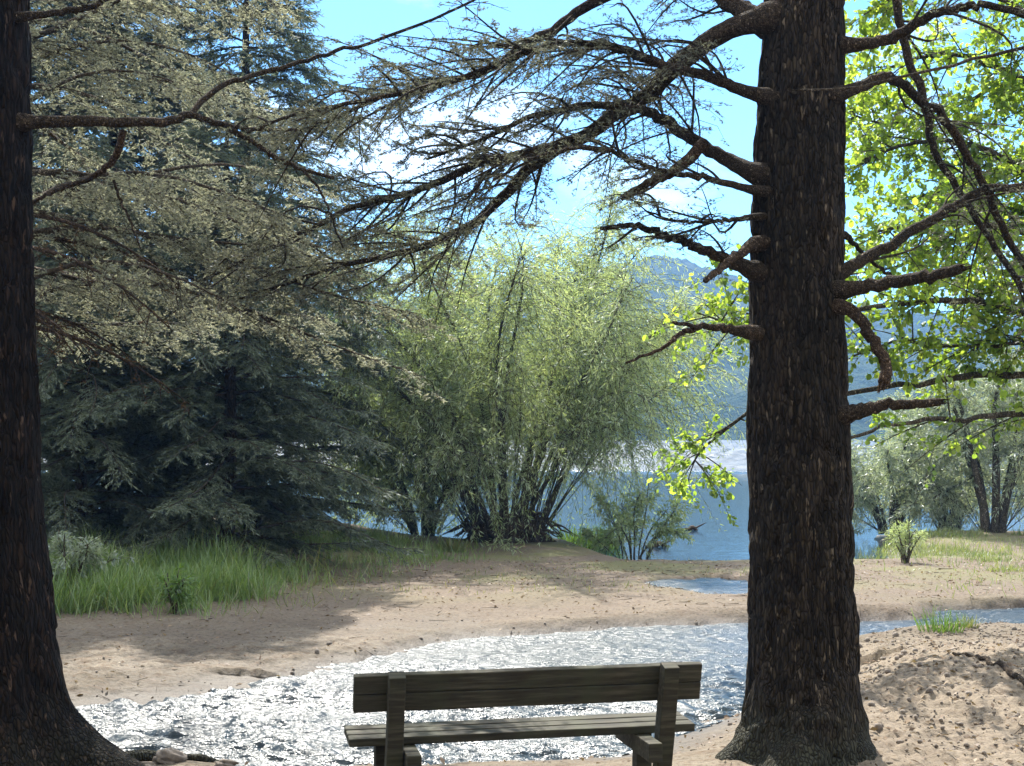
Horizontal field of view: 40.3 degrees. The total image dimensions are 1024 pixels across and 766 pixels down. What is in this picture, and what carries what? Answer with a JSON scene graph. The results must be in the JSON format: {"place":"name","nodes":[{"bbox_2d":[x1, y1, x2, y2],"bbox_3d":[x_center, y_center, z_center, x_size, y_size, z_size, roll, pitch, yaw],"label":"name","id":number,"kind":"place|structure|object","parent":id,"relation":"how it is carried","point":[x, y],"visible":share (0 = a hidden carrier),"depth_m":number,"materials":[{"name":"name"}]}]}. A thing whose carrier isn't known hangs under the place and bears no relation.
{"place":"outdoors","nodes":[
{"label":"outdoors","id":0,"kind":"place"},
{"bbox_2d":[31,0,1023,317],"label":"sky","id":1,"kind":"structure","parent":0,"point":[344,20],"materials":[{"name":"blue"}]},
{"bbox_2d":[43,444,1023,560],"bbox_3d":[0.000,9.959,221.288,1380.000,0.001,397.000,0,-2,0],"label":"lake","id":2,"kind":"structure","parent":0,"point":[711,542],"depth_m":35.67,"materials":[{"name":"blue liquid"}]},
{"bbox_2d":[45,516,1023,765],"bbox_3d":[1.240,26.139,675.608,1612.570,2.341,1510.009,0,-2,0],"label":"ground","id":3,"kind":"structure","parent":0,"point":[162,661],"depth_m":14.85,"materials":[{"name":"beige sand"}]},
{"bbox_2d":[48,530,135,590],"bbox_3d":[-5.167,2.128,16.494,1.058,0.817,1.091,-1,-2,15],"label":"pale shrub","id":4,"kind":"object","parent":3,"relation":"on","point":[82,550],"visible":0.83,"depth_m":16.50,"materials":[{"name":"green plant"}]},
{"bbox_2d":[32,134,230,560],"bbox_3d":[-5.934,-0.468,19.296,3.922,5.903,4.399,2,-3,-42],"label":"conifer tree","id":5,"kind":"object","parent":3,"relation":"on","point":[78,497],"visible":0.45,"depth_m":18.92,"materials":[{"name":"green plant"}]},
{"bbox_2d":[142,761,155,765],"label":"stone","id":6,"kind":"object","parent":3,"relation":"on","point":[146,763],"visible":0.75,"depth_m":8.23,"materials":[{"name":"grey stone"}]},
{"bbox_2d":[152,748,187,763],"bbox_3d":[-2.059,2.268,8.390,0.192,0.158,0.183,1,-2,-33],"label":"stone","id":7,"kind":"object","parent":3,"relation":"on","point":[168,756],"visible":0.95,"depth_m":8.33,"materials":[{"name":"grey stone"}]},
{"bbox_2d":[30,0,311,516],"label":"conifer tree","id":8,"kind":"object","parent":3,"relation":"on","point":[36,135],"visible":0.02,"depth_m":22.09,"materials":[{"name":"green plant"}]},
{"bbox_2d":[155,561,200,614],"bbox_3d":[-3.734,2.289,15.559,0.509,0.622,0.540,0,-2,0],"label":"leafy weed","id":9,"kind":"object","parent":3,"relation":"on","point":[178,591],"visible":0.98,"depth_m":15.47,"materials":[{"name":"green plant"}]},
{"bbox_2d":[47,520,314,620],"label":"tall grass","id":10,"kind":"structure","parent":3,"relation":"on","point":[208,576],"depth_m":16.58,"materials":[{"name":"green plant"}]},
{"bbox_2d":[31,0,355,537],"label":"conifer tree","id":11,"kind":"object","parent":3,"relation":"on","point":[147,36],"visible":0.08,"depth_m":22.36,"materials":[{"name":"green plant"}]},
{"bbox_2d":[48,513,369,616],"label":"dry stems","id":12,"kind":"object","parent":3,"relation":"on","point":[311,593],"visible":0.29,"depth_m":16.61,"materials":[{"name":"green plant"}]},
{"bbox_2d":[214,759,238,765],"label":"stone","id":13,"kind":"object","parent":3,"relation":"on","point":[225,762],"visible":1,"depth_m":8.22,"materials":[{"name":"grey stone"}]},
{"bbox_2d":[56,70,427,574],"bbox_3d":[-4.072,-0.922,19.881,5.332,7.155,4.754,1,-2,-23],"label":"conifer tree","id":14,"kind":"object","parent":3,"relation":"on","point":[194,501],"visible":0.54,"depth_m":19.43,"materials":[{"name":"green plant"}]},
{"bbox_2d":[28,0,456,418],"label":"pale cedar tree","id":15,"kind":"object","parent":3,"relation":"on","point":[156,196],"visible":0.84,"depth_m":10.38,"materials":[{"name":"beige plant"}]},
{"bbox_2d":[41,0,458,536],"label":"conifer tree","id":16,"kind":"object","parent":3,"relation":"on","point":[298,43],"visible":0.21,"depth_m":23.50,"materials":[{"name":"green plant"}]},
{"bbox_2d":[0,0,510,765],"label":"cedar tree","id":17,"kind":"object","parent":3,"relation":"on","point":[42,720],"visible":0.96,"depth_m":8.17,"materials":[{"name":"brown plant"}]},
{"bbox_2d":[150,521,488,592],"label":"bank grass","id":18,"kind":"structure","parent":3,"relation":"on","point":[320,538],"depth_m":21.95,"materials":[{"name":"green plant"}]},
{"bbox_2d":[304,286,543,535],"bbox_3d":[-1.859,0.450,27.235,5.098,5.051,5.520,0,-2,0],"label":"willow bush","id":19,"kind":"object","parent":3,"relation":"on","point":[428,530],"visible":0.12,"depth_m":26.29,"materials":[{"name":"green plant"}]},
{"bbox_2d":[431,536,471,551],"bbox_3d":[-0.977,2.721,23.535,0.704,0.292,0.598,-1,-2,35],"label":"leafy tuft","id":20,"kind":"object","parent":3,"relation":"on","point":[456,546],"visible":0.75,"depth_m":23.47,"materials":[{"name":"green plant"}]},
{"bbox_2d":[259,154,748,558],"bbox_3d":[0.031,-0.414,26.238,10.685,7.611,10.897,-1,-2,18],"label":"willow tree","id":21,"kind":"object","parent":3,"relation":"on","point":[587,387],"visible":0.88,"depth_m":24.31,"materials":[{"name":"leaves"},{"name":"bark"},{"name":"twigs"}]},
{"bbox_2d":[344,661,701,765],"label":"bench","id":22,"kind":"object","parent":3,"relation":"on","point":[395,738],"visible":1,"depth_m":7.13,"materials":[{"name":"brown wood"}]},
{"bbox_2d":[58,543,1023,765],"bbox_3d":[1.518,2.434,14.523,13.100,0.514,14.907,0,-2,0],"label":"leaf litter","id":23,"kind":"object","parent":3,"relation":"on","point":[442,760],"visible":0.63,"depth_m":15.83,"materials":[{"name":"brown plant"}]},
{"bbox_2d":[60,545,1023,765],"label":"fallen twigs","id":24,"kind":"object","parent":3,"relation":"on","point":[652,599],"depth_m":13.54,"materials":[{"name":"brown wood"}]},
{"bbox_2d":[64,613,1023,765],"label":"pebbles","id":25,"kind":"object","parent":3,"relation":"on","point":[879,726],"visible":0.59,"depth_m":10.46,"materials":[{"name":"gravel"}]},
{"bbox_2d":[554,522,621,548],"bbox_3d":[1.574,2.980,27.381,1.834,0.662,1.685,0,-2,0],"label":"reed clump","id":26,"kind":"object","parent":3,"relation":"on","point":[572,539],"visible":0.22,"depth_m":27.24,"materials":[{"name":"green plant"}]},
{"bbox_2d":[158,0,1023,765],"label":"cedar tree","id":27,"kind":"object","parent":3,"relation":"on","point":[802,702],"visible":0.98,"depth_m":8.32,"materials":[{"name":"brown plant"}]},
{"bbox_2d":[304,544,915,594],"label":"sand grass","id":28,"kind":"structure","parent":3,"relation":"on","point":[627,584],"depth_m":19.43,"materials":[{"name":"green plant"}]},
{"bbox_2d":[566,473,695,558],"bbox_3d":[2.164,2.389,25.081,1.974,1.693,2.253,2,-3,-44],"label":"willow bush","id":29,"kind":"object","parent":3,"relation":"on","point":[663,529],"visible":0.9,"depth_m":24.93,"materials":[{"name":"green plant"}]},
{"bbox_2d":[645,577,747,593],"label":"puddle","id":30,"kind":"object","parent":3,"relation":"on","point":[704,585],"visible":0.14,"depth_m":18.83,"materials":[{"name":"blue liquid"}]},
{"bbox_2d":[642,0,1023,526],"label":"broadleaf tree","id":31,"kind":"object","parent":3,"relation":"on","point":[1003,97],"visible":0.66,"depth_m":12.67,"materials":[{"name":"green plant"}]},
{"bbox_2d":[881,519,928,562],"bbox_3d":[6.067,2.436,21.442,0.750,0.708,0.796,0,-2,0],"label":"young willow","id":32,"kind":"object","parent":3,"relation":"on","point":[908,537],"visible":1,"depth_m":21.39,"materials":[{"name":"green plant"}]},
{"bbox_2d":[851,408,1012,535],"bbox_3d":[8.304,1.784,29.665,4.437,2.879,4.590,-1,-2,23],"label":"silver willow","id":33,"kind":"object","parent":3,"relation":"on","point":[900,487],"visible":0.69,"depth_m":28.52,"materials":[{"name":"green plant"}]},
{"bbox_2d":[852,365,1023,529],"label":"silver willow","id":34,"kind":"object","parent":3,"relation":"on","point":[901,411],"visible":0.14,"depth_m":32.23,"materials":[{"name":"green plant"}]},
{"bbox_2d":[911,603,973,633],"bbox_3d":[4.265,2.331,13.870,0.576,0.330,0.645,-1,-2,28],"label":"grass tuft","id":35,"kind":"object","parent":3,"relation":"on","point":[945,627],"visible":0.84,"depth_m":13.88,"materials":[{"name":"green plant"}]},
{"bbox_2d":[866,346,1023,532],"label":"silver willow","id":36,"kind":"object","parent":3,"relation":"on","point":[999,519],"visible":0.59,"depth_m":27.74,"materials":[{"name":"green plant"}]},
{"bbox_2d":[947,613,984,628],"bbox_3d":[4.594,2.417,14.179,0.421,0.171,0.374,2,-3,-39],"label":"grass tuft","id":37,"kind":"object","parent":3,"relation":"on","point":[970,625],"visible":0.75,"depth_m":14.16,"materials":[{"name":"green plant"}]},
{"bbox_2d":[961,367,1023,529],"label":"silver willow","id":38,"kind":"object","parent":3,"relation":"on","point":[1001,489],"visible":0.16,"depth_m":30.11,"materials":[{"name":"green plant"}]},
{"bbox_2d":[49,254,1023,439],"bbox_3d":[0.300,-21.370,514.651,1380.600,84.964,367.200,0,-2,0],"label":"hill","id":39,"kind":"structure","parent":0,"point":[858,374],"depth_m":416.11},
{"bbox_2d":[75,608,1023,765],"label":"stream","id":40,"kind":"structure","parent":0,"point":[303,720],"depth_m":10.86,"materials":[{"name":"grey liquid"}]},
{"bbox_2d":[206,440,1018,471],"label":"choppy water","id":41,"kind":"structure","parent":0,"point":[736,459],"depth_m":118.99,"materials":[{"name":"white liquid"}]},
{"bbox_2d":[648,540,670,546],"bbox_3d":[2.908,3.172,27.501,0.598,0.223,0.142,0,-2,-10],"label":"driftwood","id":42,"kind":"object","parent":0,"point":[662,545],"visible":0.42,"depth_m":27.47,"materials":[{"name":"wood"}]},
{"bbox_2d":[685,523,704,529],"bbox_3d":[4.244,3.336,32.261,0.500,0.221,0.103,0,-2,-8],"label":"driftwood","id":43,"kind":"object","parent":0,"point":[691,527],"visible":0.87,"depth_m":32.23,"materials":[{"name":"wood"}]},
{"bbox_2d":[854,525,1023,597],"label":"shore grass","id":44,"kind":"structure","parent":0,"point":[956,550],"depth_m":23.18,"materials":[{"name":"green plant"}]}
]}

